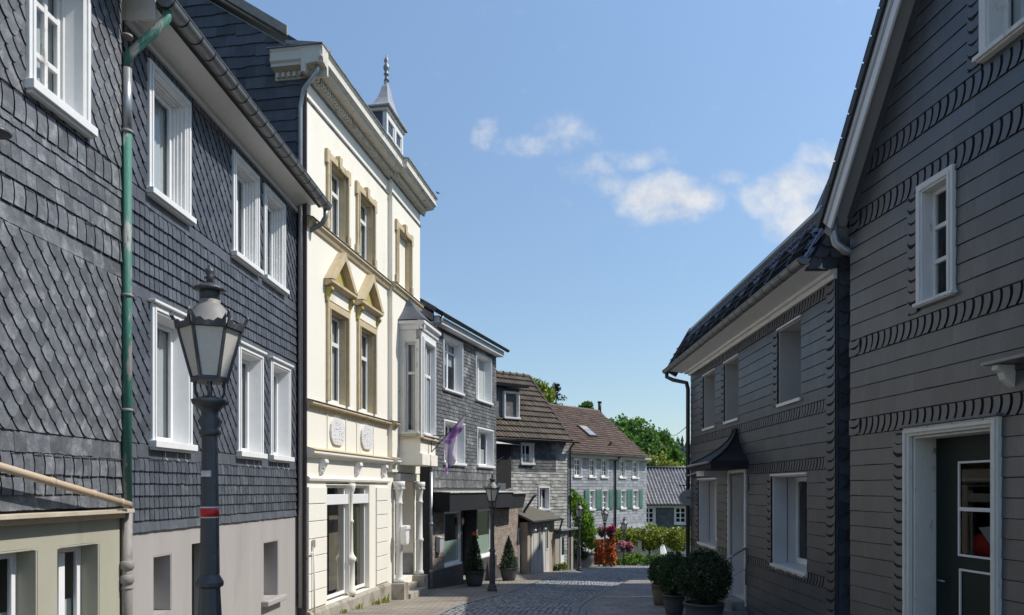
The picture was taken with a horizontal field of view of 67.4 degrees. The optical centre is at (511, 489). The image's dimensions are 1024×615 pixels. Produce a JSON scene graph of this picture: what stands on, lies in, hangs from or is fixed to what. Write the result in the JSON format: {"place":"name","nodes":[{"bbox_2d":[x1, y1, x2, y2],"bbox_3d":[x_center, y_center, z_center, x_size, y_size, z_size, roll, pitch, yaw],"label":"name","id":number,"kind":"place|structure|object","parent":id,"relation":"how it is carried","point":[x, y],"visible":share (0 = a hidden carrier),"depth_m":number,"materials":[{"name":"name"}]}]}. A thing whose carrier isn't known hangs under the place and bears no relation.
{"place":"outdoors","nodes":[
{"label":"outdoors","id":0,"kind":"place"},
{"bbox_2d":[333,565,646,614],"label":"pavement","id":1,"kind":"structure","parent":0,"point":[433,601],"depth_m":20.46,"materials":[{"name":"grey stone"}]},
{"bbox_2d":[169,265,248,614],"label":"street lamp","id":2,"kind":"object","parent":1,"relation":"on","point":[209,331],"visible":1,"depth_m":5.62,"materials":[{"name":"black metal"}]},
{"bbox_2d":[462,532,485,586],"bbox_3d":[-1.273,2.355,25.997,0.810,1.848,0.781,0,0,0],"label":"planter","id":3,"kind":"object","parent":1,"relation":"on","point":[474,575],"visible":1,"depth_m":25.84,"materials":[{"name":"green plant"}]},
{"bbox_2d":[484,474,500,591],"bbox_3d":[-0.599,1.311,23.400,0.520,3.590,0.545,0,0,0],"label":"street lamp","id":4,"kind":"object","parent":1,"relation":"on","point":[492,490],"visible":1,"depth_m":23.33,"materials":[{"name":"black metal"}]},
{"bbox_2d":[499,535,518,580],"bbox_3d":[-0.139,2.643,29.592,0.840,1.750,0.821,0,0,0],"label":"planter","id":5,"kind":"object","parent":1,"relation":"on","point":[508,571],"visible":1,"depth_m":29.45,"materials":[{"name":"green plant"}]},
{"bbox_2d":[573,552,594,568],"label":"garden wall","id":6,"kind":"structure","parent":1,"relation":"on","point":[588,561],"depth_m":43.86,"materials":[{"name":"stone"}]},
{"bbox_2d":[571,488,598,563],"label":"ivy bush","id":7,"kind":"object","parent":1,"relation":"on","point":[587,529],"visible":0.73,"depth_m":43.58,"materials":[{"name":"green plant"}]},
{"bbox_2d":[594,539,605,566],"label":"flower column","id":8,"kind":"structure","parent":1,"relation":"on","point":[599,551],"depth_m":45.23,"materials":[{"name":"orange plant"}]},
{"bbox_2d":[601,507,608,565],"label":"street lamp","id":9,"kind":"object","parent":1,"relation":"on","point":[604,513],"visible":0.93,"depth_m":45.81,"materials":[{"name":"black metal"}]},
{"bbox_2d":[596,525,606,537],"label":"flower basket","id":10,"kind":"object","parent":9,"relation":"hanging from","point":[601,531],"visible":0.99,"depth_m":44.87,"materials":[{"name":"pink plant"}]},
{"bbox_2d":[605,523,616,538],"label":"flower basket","id":11,"kind":"object","parent":9,"relation":"hanging from","point":[610,531],"visible":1,"depth_m":44.66,"materials":[{"name":"pink plant"}]},
{"bbox_2d":[604,538,617,566],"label":"flower column","id":12,"kind":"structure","parent":1,"relation":"on","point":[610,557],"depth_m":44.86,"materials":[{"name":"orange plant"}]},
{"bbox_2d":[620,551,643,564],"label":"hedge","id":13,"kind":"object","parent":1,"relation":"on","point":[637,559],"visible":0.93,"depth_m":47.47,"materials":[{"name":"green plant"}]},
{"bbox_2d":[641,553,662,565],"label":"hedge","id":14,"kind":"object","parent":1,"relation":"on","point":[646,561],"visible":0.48,"depth_m":47.14,"materials":[{"name":"green plant"}]},
{"bbox_2d":[440,566,614,614],"bbox_3d":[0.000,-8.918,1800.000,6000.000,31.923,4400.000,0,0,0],"label":"ground","id":15,"kind":"structure","parent":0,"point":[493,596],"depth_m":22.71,"materials":[{"name":"grey stone"}]},
{"bbox_2d":[0,0,134,614],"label":"slate house","id":16,"kind":"structure","parent":15,"relation":"on","point":[60,247],"depth_m":7.66,"materials":[{"name":"grey stone"}]},
{"bbox_2d":[0,126,12,139],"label":"wall lamp","id":17,"kind":"object","parent":16,"relation":"attached to","point":[5,134],"visible":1,"depth_m":6.56,"materials":[{"name":"grey paint"}]},
{"bbox_2d":[0,549,36,614],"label":"window","id":18,"kind":"structure","parent":16,"relation":"in","point":[21,564],"depth_m":7.25,"materials":[{"name":"green paint"}]},
{"bbox_2d":[23,0,97,138],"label":"window","id":19,"kind":"structure","parent":16,"relation":"in","point":[70,100],"depth_m":7.86,"materials":[{"name":"white paint"}]},
{"bbox_2d":[0,462,132,507],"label":"sloping pipe","id":20,"kind":"object","parent":16,"relation":"attached to","point":[37,477],"visible":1,"depth_m":7.30,"materials":[{"name":"beige metal"}]},
{"bbox_2d":[56,543,98,614],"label":"window","id":21,"kind":"structure","parent":16,"relation":"in","point":[86,555],"depth_m":8.25,"materials":[{"name":"white paint"}]},
{"bbox_2d":[120,8,171,614],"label":"drainpipe","id":22,"kind":"object","parent":16,"relation":"attached to","point":[149,36],"visible":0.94,"depth_m":8.68,"materials":[{"name":"green metal"}]},
{"bbox_2d":[120,0,331,614],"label":"slate house","id":23,"kind":"structure","parent":15,"relation":"on","point":[224,185],"depth_m":10.95,"materials":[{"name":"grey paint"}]},
{"bbox_2d":[153,553,170,609],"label":"window","id":24,"kind":"structure","parent":23,"relation":"in","point":[161,563],"depth_m":9.97,"materials":[{"name":"grey paint"}]},
{"bbox_2d":[146,58,196,225],"bbox_3d":[-4.483,-4.416,9.893,0.378,1.673,1.154,0,0,0],"label":"window","id":25,"kind":"structure","parent":23,"relation":"in","point":[178,200],"depth_m":10.19,"materials":[{"name":"white paint"}]},
{"bbox_2d":[148,299,197,452],"bbox_3d":[-4.485,-1.409,9.947,0.387,1.842,1.130,0,0,0],"label":"window","id":26,"kind":"structure","parent":23,"relation":"in","point":[180,388],"depth_m":10.26,"materials":[{"name":"white paint"}]},
{"bbox_2d":[192,544,193,614],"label":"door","id":27,"kind":"structure","parent":23,"relation":"in","point":[192,544],"depth_m":11.22,"materials":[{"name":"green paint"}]},
{"bbox_2d":[231,149,263,276],"bbox_3d":[-4.373,-4.416,12.390,0.388,1.673,1.140,0,0,0],"label":"window","id":28,"kind":"structure","parent":23,"relation":"in","point":[242,173],"depth_m":12.70,"materials":[{"name":"white paint"}]},
{"bbox_2d":[236,340,267,460],"bbox_3d":[-4.381,-1.409,12.581,0.368,1.842,1.125,0,0,3],"label":"window","id":29,"kind":"structure","parent":23,"relation":"in","point":[249,355],"depth_m":12.92,"materials":[{"name":"white paint"}]},
{"bbox_2d":[262,540,286,606],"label":"window","id":30,"kind":"structure","parent":23,"relation":"in","point":[270,548],"depth_m":13.92,"materials":[{"name":"grey paint"}]},
{"bbox_2d":[262,183,289,295],"bbox_3d":[-4.325,-4.416,13.691,0.358,1.673,1.121,0,0,3],"label":"window","id":31,"kind":"structure","parent":23,"relation":"in","point":[276,278],"depth_m":14.01,"materials":[{"name":"white paint"}]},
{"bbox_2d":[268,356,294,462],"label":"window","id":32,"kind":"structure","parent":23,"relation":"in","point":[279,369],"depth_m":14.34,"materials":[{"name":"white paint"}]},
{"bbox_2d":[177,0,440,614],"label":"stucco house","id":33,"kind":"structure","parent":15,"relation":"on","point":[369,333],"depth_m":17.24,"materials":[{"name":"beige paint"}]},
{"bbox_2d":[310,539,315,614],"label":"vent pipe","id":34,"kind":"object","parent":33,"relation":"attached to","point":[313,544],"visible":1,"depth_m":15.12,"materials":[{"name":"white paint"}]},
{"bbox_2d":[326,484,349,598],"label":"window","id":35,"kind":"structure","parent":33,"relation":"in","point":[344,498],"depth_m":17.16,"materials":[{"name":"beige paint"}]},
{"bbox_2d":[331,163,344,241],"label":"window","id":36,"kind":"structure","parent":33,"relation":"in","point":[336,175],"depth_m":16.92,"materials":[{"name":"wood"}]},
{"bbox_2d":[330,311,345,405],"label":"window","id":37,"kind":"structure","parent":33,"relation":"in","point":[340,345],"depth_m":16.93,"materials":[{"name":"wood"}]},
{"bbox_2d":[327,484,368,590],"bbox_3d":[-3.822,1.109,17.960,0.618,2.435,1.120,0,0,9],"label":"window","id":38,"kind":"structure","parent":33,"relation":"in","point":[332,510],"depth_m":17.88,"materials":[{"name":"beige paint"}]},
{"bbox_2d":[359,195,371,264],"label":"window","id":39,"kind":"structure","parent":33,"relation":"in","point":[367,223],"depth_m":18.64,"materials":[{"name":"wood"}]},
{"bbox_2d":[360,328,372,413],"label":"window","id":40,"kind":"structure","parent":33,"relation":"in","point":[368,359],"depth_m":18.71,"materials":[{"name":"wood"}]},
{"bbox_2d":[400,232,408,291],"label":"window","id":41,"kind":"structure","parent":33,"relation":"in","point":[402,236],"depth_m":21.25,"materials":[{"name":"wood"}]},
{"bbox_2d":[400,525,409,544],"bbox_3d":[-2.798,1.200,20.173,0.190,0.510,0.310,0,0,9],"label":"post box","id":42,"kind":"object","parent":33,"relation":"attached to","point":[404,534],"visible":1,"depth_m":20.05,"materials":[{"name":"white metal"}]},
{"bbox_2d":[401,339,419,433],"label":"window","id":43,"kind":"structure","parent":33,"relation":"in","point":[406,342],"depth_m":20.34,"materials":[{"name":"white paint"}]},
{"bbox_2d":[422,336,437,438],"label":"window","id":44,"kind":"structure","parent":33,"relation":"in","point":[429,348],"depth_m":21.39,"materials":[{"name":"white paint"}]},
{"bbox_2d":[431,413,465,473],"bbox_3d":[-1.733,-1.239,21.053,0.976,1.702,0.153,0,0,0],"label":"flag","id":45,"kind":"object","parent":33,"relation":"attached to","point":[449,440],"visible":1,"depth_m":21.06,"materials":[{"name":"purple fabric"}]},
{"bbox_2d":[416,298,514,588],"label":"slate shop house","id":46,"kind":"structure","parent":15,"relation":"on","point":[465,371],"depth_m":27.02,"materials":[{"name":"black stone"}]},
{"bbox_2d":[436,535,443,551],"bbox_3d":[-2.335,1.770,24.903,0.170,0.528,0.340,0,0,17],"label":"letter box","id":47,"kind":"object","parent":46,"relation":"attached to","point":[439,543],"visible":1,"depth_m":24.77,"materials":[{"name":"white metal"}]},
{"bbox_2d":[444,511,461,567],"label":"window","id":48,"kind":"structure","parent":46,"relation":"in","point":[452,548],"depth_m":26.56,"materials":[{"name":"white glass"}]},
{"bbox_2d":[443,333,464,396],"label":"window","id":49,"kind":"structure","parent":46,"relation":"in","point":[449,342],"depth_m":26.88,"materials":[{"name":"white paint"}]},
{"bbox_2d":[443,419,466,466],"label":"window","id":50,"kind":"structure","parent":46,"relation":"in","point":[460,439],"depth_m":27.20,"materials":[{"name":"white paint"}]},
{"bbox_2d":[449,510,464,574],"bbox_3d":[-1.996,2.000,27.968,0.050,2.500,1.432,0,0,17],"label":"door","id":51,"kind":"structure","parent":46,"relation":"in","point":[463,512],"depth_m":28.51,"materials":[{"name":"black glass"}]},
{"bbox_2d":[477,509,490,558],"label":"window","id":52,"kind":"structure","parent":46,"relation":"in","point":[483,540],"depth_m":29.67,"materials":[{"name":"glass"}]},
{"bbox_2d":[475,351,493,405],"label":"window","id":53,"kind":"structure","parent":46,"relation":"in","point":[483,368],"depth_m":29.88,"materials":[{"name":"white paint"}]},
{"bbox_2d":[476,427,495,468],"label":"window","id":54,"kind":"structure","parent":46,"relation":"in","point":[489,434],"depth_m":30.22,"materials":[{"name":"white paint"}]},
{"bbox_2d":[478,483,537,577],"bbox_3d":[-1.438,1.875,33.918,4.350,4.250,6.055,0,0,13],"label":"brick annex","id":55,"kind":"object","parent":15,"relation":"on","point":[508,519],"visible":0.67,"depth_m":32.62,"materials":[{"name":"beige brick"}]},
{"bbox_2d":[496,370,579,569],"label":"slate house","id":56,"kind":"structure","parent":15,"relation":"on","point":[534,439],"depth_m":39.12,"materials":[{"name":"grey slate"},{"name":"brown tile"},{"name":"white paint"}]},
{"bbox_2d":[520,442,534,465],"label":"window","id":57,"kind":"structure","parent":56,"relation":"in","point":[526,459],"depth_m":38.54,"materials":[{"name":"white paint"}]},
{"bbox_2d":[538,486,550,510],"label":"window","id":58,"kind":"structure","parent":56,"relation":"in","point":[543,503],"depth_m":39.28,"materials":[{"name":"white paint"}]},
{"bbox_2d":[518,505,563,573],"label":"porch","id":59,"kind":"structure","parent":15,"relation":"on","point":[536,527],"depth_m":36.67,"materials":[{"name":"black"}]},
{"bbox_2d":[538,526,540,551],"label":"window","id":60,"kind":"structure","parent":59,"relation":"in","point":[539,527],"depth_m":36.83,"materials":[{"name":"grey glass"}]},
{"bbox_2d":[531,523,548,572],"bbox_3d":[1.368,2.900,37.067,0.053,2.493,2.423,0,0,23],"label":"plank door","id":61,"kind":"structure","parent":59,"relation":"in","point":[539,560],"depth_m":36.76,"materials":[{"name":"white wood"}]},
{"bbox_2d":[532,376,555,403],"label":"tree","id":62,"kind":"object","parent":15,"relation":"on","point":[548,392],"visible":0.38,"depth_m":79.57,"materials":[{"name":"green plant"}]},
{"bbox_2d":[552,382,566,404],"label":"conifer","id":63,"kind":"object","parent":15,"relation":"on","point":[557,387],"visible":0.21,"depth_m":81.88,"materials":[{"name":"green plant"}]},
{"bbox_2d":[554,527,577,570],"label":"garden shed","id":64,"kind":"structure","parent":15,"relation":"on","point":[558,547],"depth_m":39.59,"materials":[{"name":"black"}]},
{"bbox_2d":[560,534,563,563],"bbox_3d":[2.614,3.167,39.848,0.049,1.666,0.560,0,0,27],"label":"door","id":65,"kind":"structure","parent":64,"relation":"in","point":[561,535],"depth_m":39.74,"materials":[{"name":"white paint"}]},
{"bbox_2d":[573,400,593,408],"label":"tree","id":66,"kind":"object","parent":15,"relation":"on","point":[587,404],"visible":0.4,"depth_m":83.67,"materials":[{"name":"green plant"}]},
{"bbox_2d":[549,401,654,564],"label":"shuttered house","id":67,"kind":"structure","parent":15,"relation":"on","point":[609,459],"depth_m":54.43,"materials":[{"name":"grey stone"}]},
{"bbox_2d":[573,457,582,477],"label":"window","id":68,"kind":"structure","parent":67,"relation":"in","point":[579,464],"depth_m":51.19,"materials":[{"name":"white paint"}]},
{"bbox_2d":[577,425,597,436],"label":"roof window","id":69,"kind":"structure","parent":67,"relation":"in","point":[589,432],"depth_m":54.58,"materials":[{"name":"glass"}]},
{"bbox_2d":[589,490,595,510],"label":"window","id":70,"kind":"structure","parent":67,"relation":"in","point":[592,508],"depth_m":52.29,"materials":[{"name":"white paint"}]},
{"bbox_2d":[589,458,596,478],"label":"window","id":71,"kind":"structure","parent":67,"relation":"in","point":[593,476],"depth_m":52.30,"materials":[{"name":"white paint"}]},
{"bbox_2d":[601,459,608,478],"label":"window","id":72,"kind":"structure","parent":67,"relation":"in","point":[603,476],"depth_m":53.38,"materials":[{"name":"white paint"}]},
{"bbox_2d":[601,490,608,510],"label":"window","id":73,"kind":"structure","parent":67,"relation":"in","point":[606,491],"depth_m":53.40,"materials":[{"name":"white paint"}]},
{"bbox_2d":[619,460,626,478],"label":"window","id":74,"kind":"structure","parent":67,"relation":"in","point":[624,461],"depth_m":54.97,"materials":[{"name":"white paint"}]},
{"bbox_2d":[620,490,626,509],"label":"window","id":75,"kind":"structure","parent":67,"relation":"in","point":[623,507],"depth_m":55.10,"materials":[{"name":"white paint"}]},
{"bbox_2d":[631,460,639,478],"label":"window","id":76,"kind":"structure","parent":67,"relation":"in","point":[636,472],"depth_m":56.26,"materials":[{"name":"white paint"}]},
{"bbox_2d":[632,490,638,509],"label":"window","id":77,"kind":"structure","parent":67,"relation":"in","point":[635,507],"depth_m":56.27,"materials":[{"name":"white paint"}]},
{"bbox_2d":[620,517,627,564],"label":"street lamp","id":78,"kind":"object","parent":15,"relation":"on","point":[624,523],"visible":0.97,"depth_m":47.53,"materials":[{"name":"grey metal"}]},
{"bbox_2d":[617,540,626,551],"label":"flower basket","id":79,"kind":"object","parent":78,"relation":"attached to","point":[621,545],"visible":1,"depth_m":46.48,"materials":[{"name":"pink plant"}]},
{"bbox_2d":[615,526,642,555],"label":"clipped tree","id":80,"kind":"object","parent":15,"relation":"on","point":[629,534],"visible":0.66,"depth_m":52.55,"materials":[{"name":"green plant"}]},
{"bbox_2d":[609,413,668,455],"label":"tree","id":81,"kind":"object","parent":15,"relation":"on","point":[636,432],"visible":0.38,"depth_m":84.10,"materials":[{"name":"green plant"}]},
{"bbox_2d":[631,522,665,557],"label":"clipped tree","id":82,"kind":"object","parent":15,"relation":"on","point":[650,537],"visible":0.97,"depth_m":50.05,"materials":[{"name":"green plant"}]},
{"bbox_2d":[618,543,690,563],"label":"garden wall","id":83,"kind":"structure","parent":15,"relation":"on","point":[635,550],"depth_m":54.50,"materials":[{"name":"white paint"}]},
{"bbox_2d":[651,541,666,553],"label":"parasol","id":84,"kind":"object","parent":15,"relation":"on","point":[662,550],"visible":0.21,"depth_m":51.62,"materials":[{"name":"white fabric"}]},
{"bbox_2d":[643,450,683,465],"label":"tree","id":85,"kind":"object","parent":15,"relation":"on","point":[657,461],"visible":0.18,"depth_m":77.15,"materials":[{"name":"green plant"}]},
{"bbox_2d":[647,428,685,465],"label":"tree","id":86,"kind":"object","parent":15,"relation":"on","point":[673,451],"visible":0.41,"depth_m":87.24,"materials":[{"name":"green plant"}]},
{"bbox_2d":[646,466,690,531],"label":"slate house","id":87,"kind":"structure","parent":15,"relation":"on","point":[666,507],"depth_m":60.43,"materials":[{"name":"black stone"}]},
{"bbox_2d":[646,508,655,524],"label":"window","id":88,"kind":"structure","parent":87,"relation":"in","point":[653,512],"depth_m":59.76,"materials":[{"name":"white paint"}]},
{"bbox_2d":[674,508,685,524],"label":"window","id":89,"kind":"structure","parent":87,"relation":"in","point":[675,523],"depth_m":60.01,"materials":[{"name":"white paint"}]},
{"bbox_2d":[660,526,690,555],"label":"clipped tree","id":90,"kind":"object","parent":15,"relation":"on","point":[675,539],"visible":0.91,"depth_m":49.48,"materials":[{"name":"green plant"}]},
{"bbox_2d":[662,205,850,614],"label":"slate house","id":91,"kind":"structure","parent":15,"relation":"on","point":[760,357],"depth_m":14.12,"materials":[{"name":"black stone"}]},
{"bbox_2d":[679,485,690,505],"bbox_3d":[4.856,0.163,20.965,0.605,0.572,0.056,0,0,0],"label":"hanging sign","id":92,"kind":"object","parent":91,"relation":"attached to","point":[684,497],"visible":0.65,"depth_m":20.95,"materials":[{"name":"grey metal"}]},
{"bbox_2d":[698,479,716,550],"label":"window","id":93,"kind":"structure","parent":91,"relation":"in","point":[707,488],"depth_m":20.03,"materials":[{"name":"white paint"}]},
{"bbox_2d":[704,370,714,430],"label":"window","id":94,"kind":"structure","parent":91,"relation":"in","point":[709,380],"depth_m":19.48,"materials":[{"name":"white paint"}]},
{"bbox_2d":[724,356,738,424],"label":"window","id":95,"kind":"structure","parent":91,"relation":"in","point":[731,368],"depth_m":17.48,"materials":[{"name":"grey glass"}]},
{"bbox_2d":[778,318,801,407],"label":"window","id":96,"kind":"structure","parent":91,"relation":"in","point":[790,348],"depth_m":13.85,"materials":[{"name":"white paint"}]},
{"bbox_2d":[772,474,807,577],"bbox_3d":[5.071,0.628,13.363,0.562,1.739,1.786,0,0,0],"label":"window","id":97,"kind":"structure","parent":91,"relation":"in","point":[794,562],"depth_m":14.21,"materials":[{"name":"white paint"}]},
{"bbox_2d":[815,0,1023,614],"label":"slate gable house","id":98,"kind":"structure","parent":15,"relation":"on","point":[922,203],"depth_m":9.12,"materials":[{"name":"black stone"}]},
{"bbox_2d":[912,164,956,307],"bbox_3d":[4.981,-2.917,8.946,0.220,1.468,0.713,0,0,-6],"label":"window","id":99,"kind":"structure","parent":98,"relation":"in","point":[927,192],"depth_m":9.12,"materials":[{"name":"white paint"}]},
{"bbox_2d":[936,434,989,614],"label":"door","id":100,"kind":"structure","parent":98,"relation":"in","point":[962,462],"depth_m":8.91,"materials":[{"name":"green paint"}]},
{"bbox_2d":[972,0,1023,62],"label":"window","id":101,"kind":"structure","parent":98,"relation":"in","point":[996,31],"depth_m":8.05,"materials":[{"name":"white paint"}]},
{"bbox_2d":[442,566,649,614],"bbox_3d":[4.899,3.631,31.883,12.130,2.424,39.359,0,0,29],"label":"road","id":102,"kind":"structure","parent":0,"point":[593,581],"depth_m":22.60,"materials":[{"name":"grey stone"}]},
{"bbox_2d":[433,565,647,614],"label":"edge stones","id":103,"kind":"object","parent":102,"relation":"on","point":[443,611],"visible":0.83,"depth_m":21.49,"materials":[{"name":"grey stone"}]},
{"bbox_2d":[574,501,583,570],"bbox_3d":[3.401,2.342,38.900,0.520,3.590,0.545,0,0,0],"label":"street lamp","id":104,"kind":"object","parent":102,"relation":"on","point":[579,510],"visible":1,"depth_m":38.83,"materials":[{"name":"black metal"}]},
{"bbox_2d":[572,573,646,614],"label":"kerb","id":105,"kind":"structure","parent":102,"relation":"on","point":[587,607],"depth_m":20.29,"materials":[{"name":"stone"}]},
{"bbox_2d":[245,0,879,445],"label":"sky","id":106,"kind":"structure","parent":0,"point":[604,173],"materials":[{"name":"blue"}]},
{"bbox_2d":[592,574,691,614],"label":"sidewalk","id":107,"kind":"structure","parent":0,"point":[634,597],"depth_m":19.46,"materials":[{"name":"grey stone"}]},
{"bbox_2d":[646,557,670,605],"bbox_3d":[3.571,2.198,18.383,0.745,1.151,0.709,0,0,0],"label":"planter","id":108,"kind":"object","parent":107,"relation":"on","point":[657,593],"visible":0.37,"depth_m":18.27,"materials":[{"name":"green plant"}]},
{"bbox_2d":[653,549,685,614],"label":"planter","id":109,"kind":"object","parent":107,"relation":"on","point":[673,599],"visible":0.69,"depth_m":15.94,"materials":[{"name":"green plant"}]},
{"bbox_2d":[671,548,733,614],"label":"planter","id":110,"kind":"object","parent":107,"relation":"on","point":[705,563],"visible":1,"depth_m":13.75,"materials":[{"name":"green plant"}]},
{"bbox_2d":[711,548,747,594],"bbox_3d":[4.475,2.144,15.769,0.762,1.913,0.046,0,0,10],"label":"handrail","id":111,"kind":"object","parent":107,"relation":"on","point":[736,553],"visible":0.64,"depth_m":15.72,"materials":[{"name":"grey metal"}]},
{"bbox_3d":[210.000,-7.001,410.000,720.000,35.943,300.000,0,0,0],"label":"hills","id":112,"kind":"structure","parent":0,"visible":0},
{"bbox_2d":[646,431,690,463],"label":"distant forest","id":113,"kind":"object","parent":112,"relation":"on","point":[683,449],"visible":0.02,"depth_m":376.29,"materials":[{"name":"green plant"}]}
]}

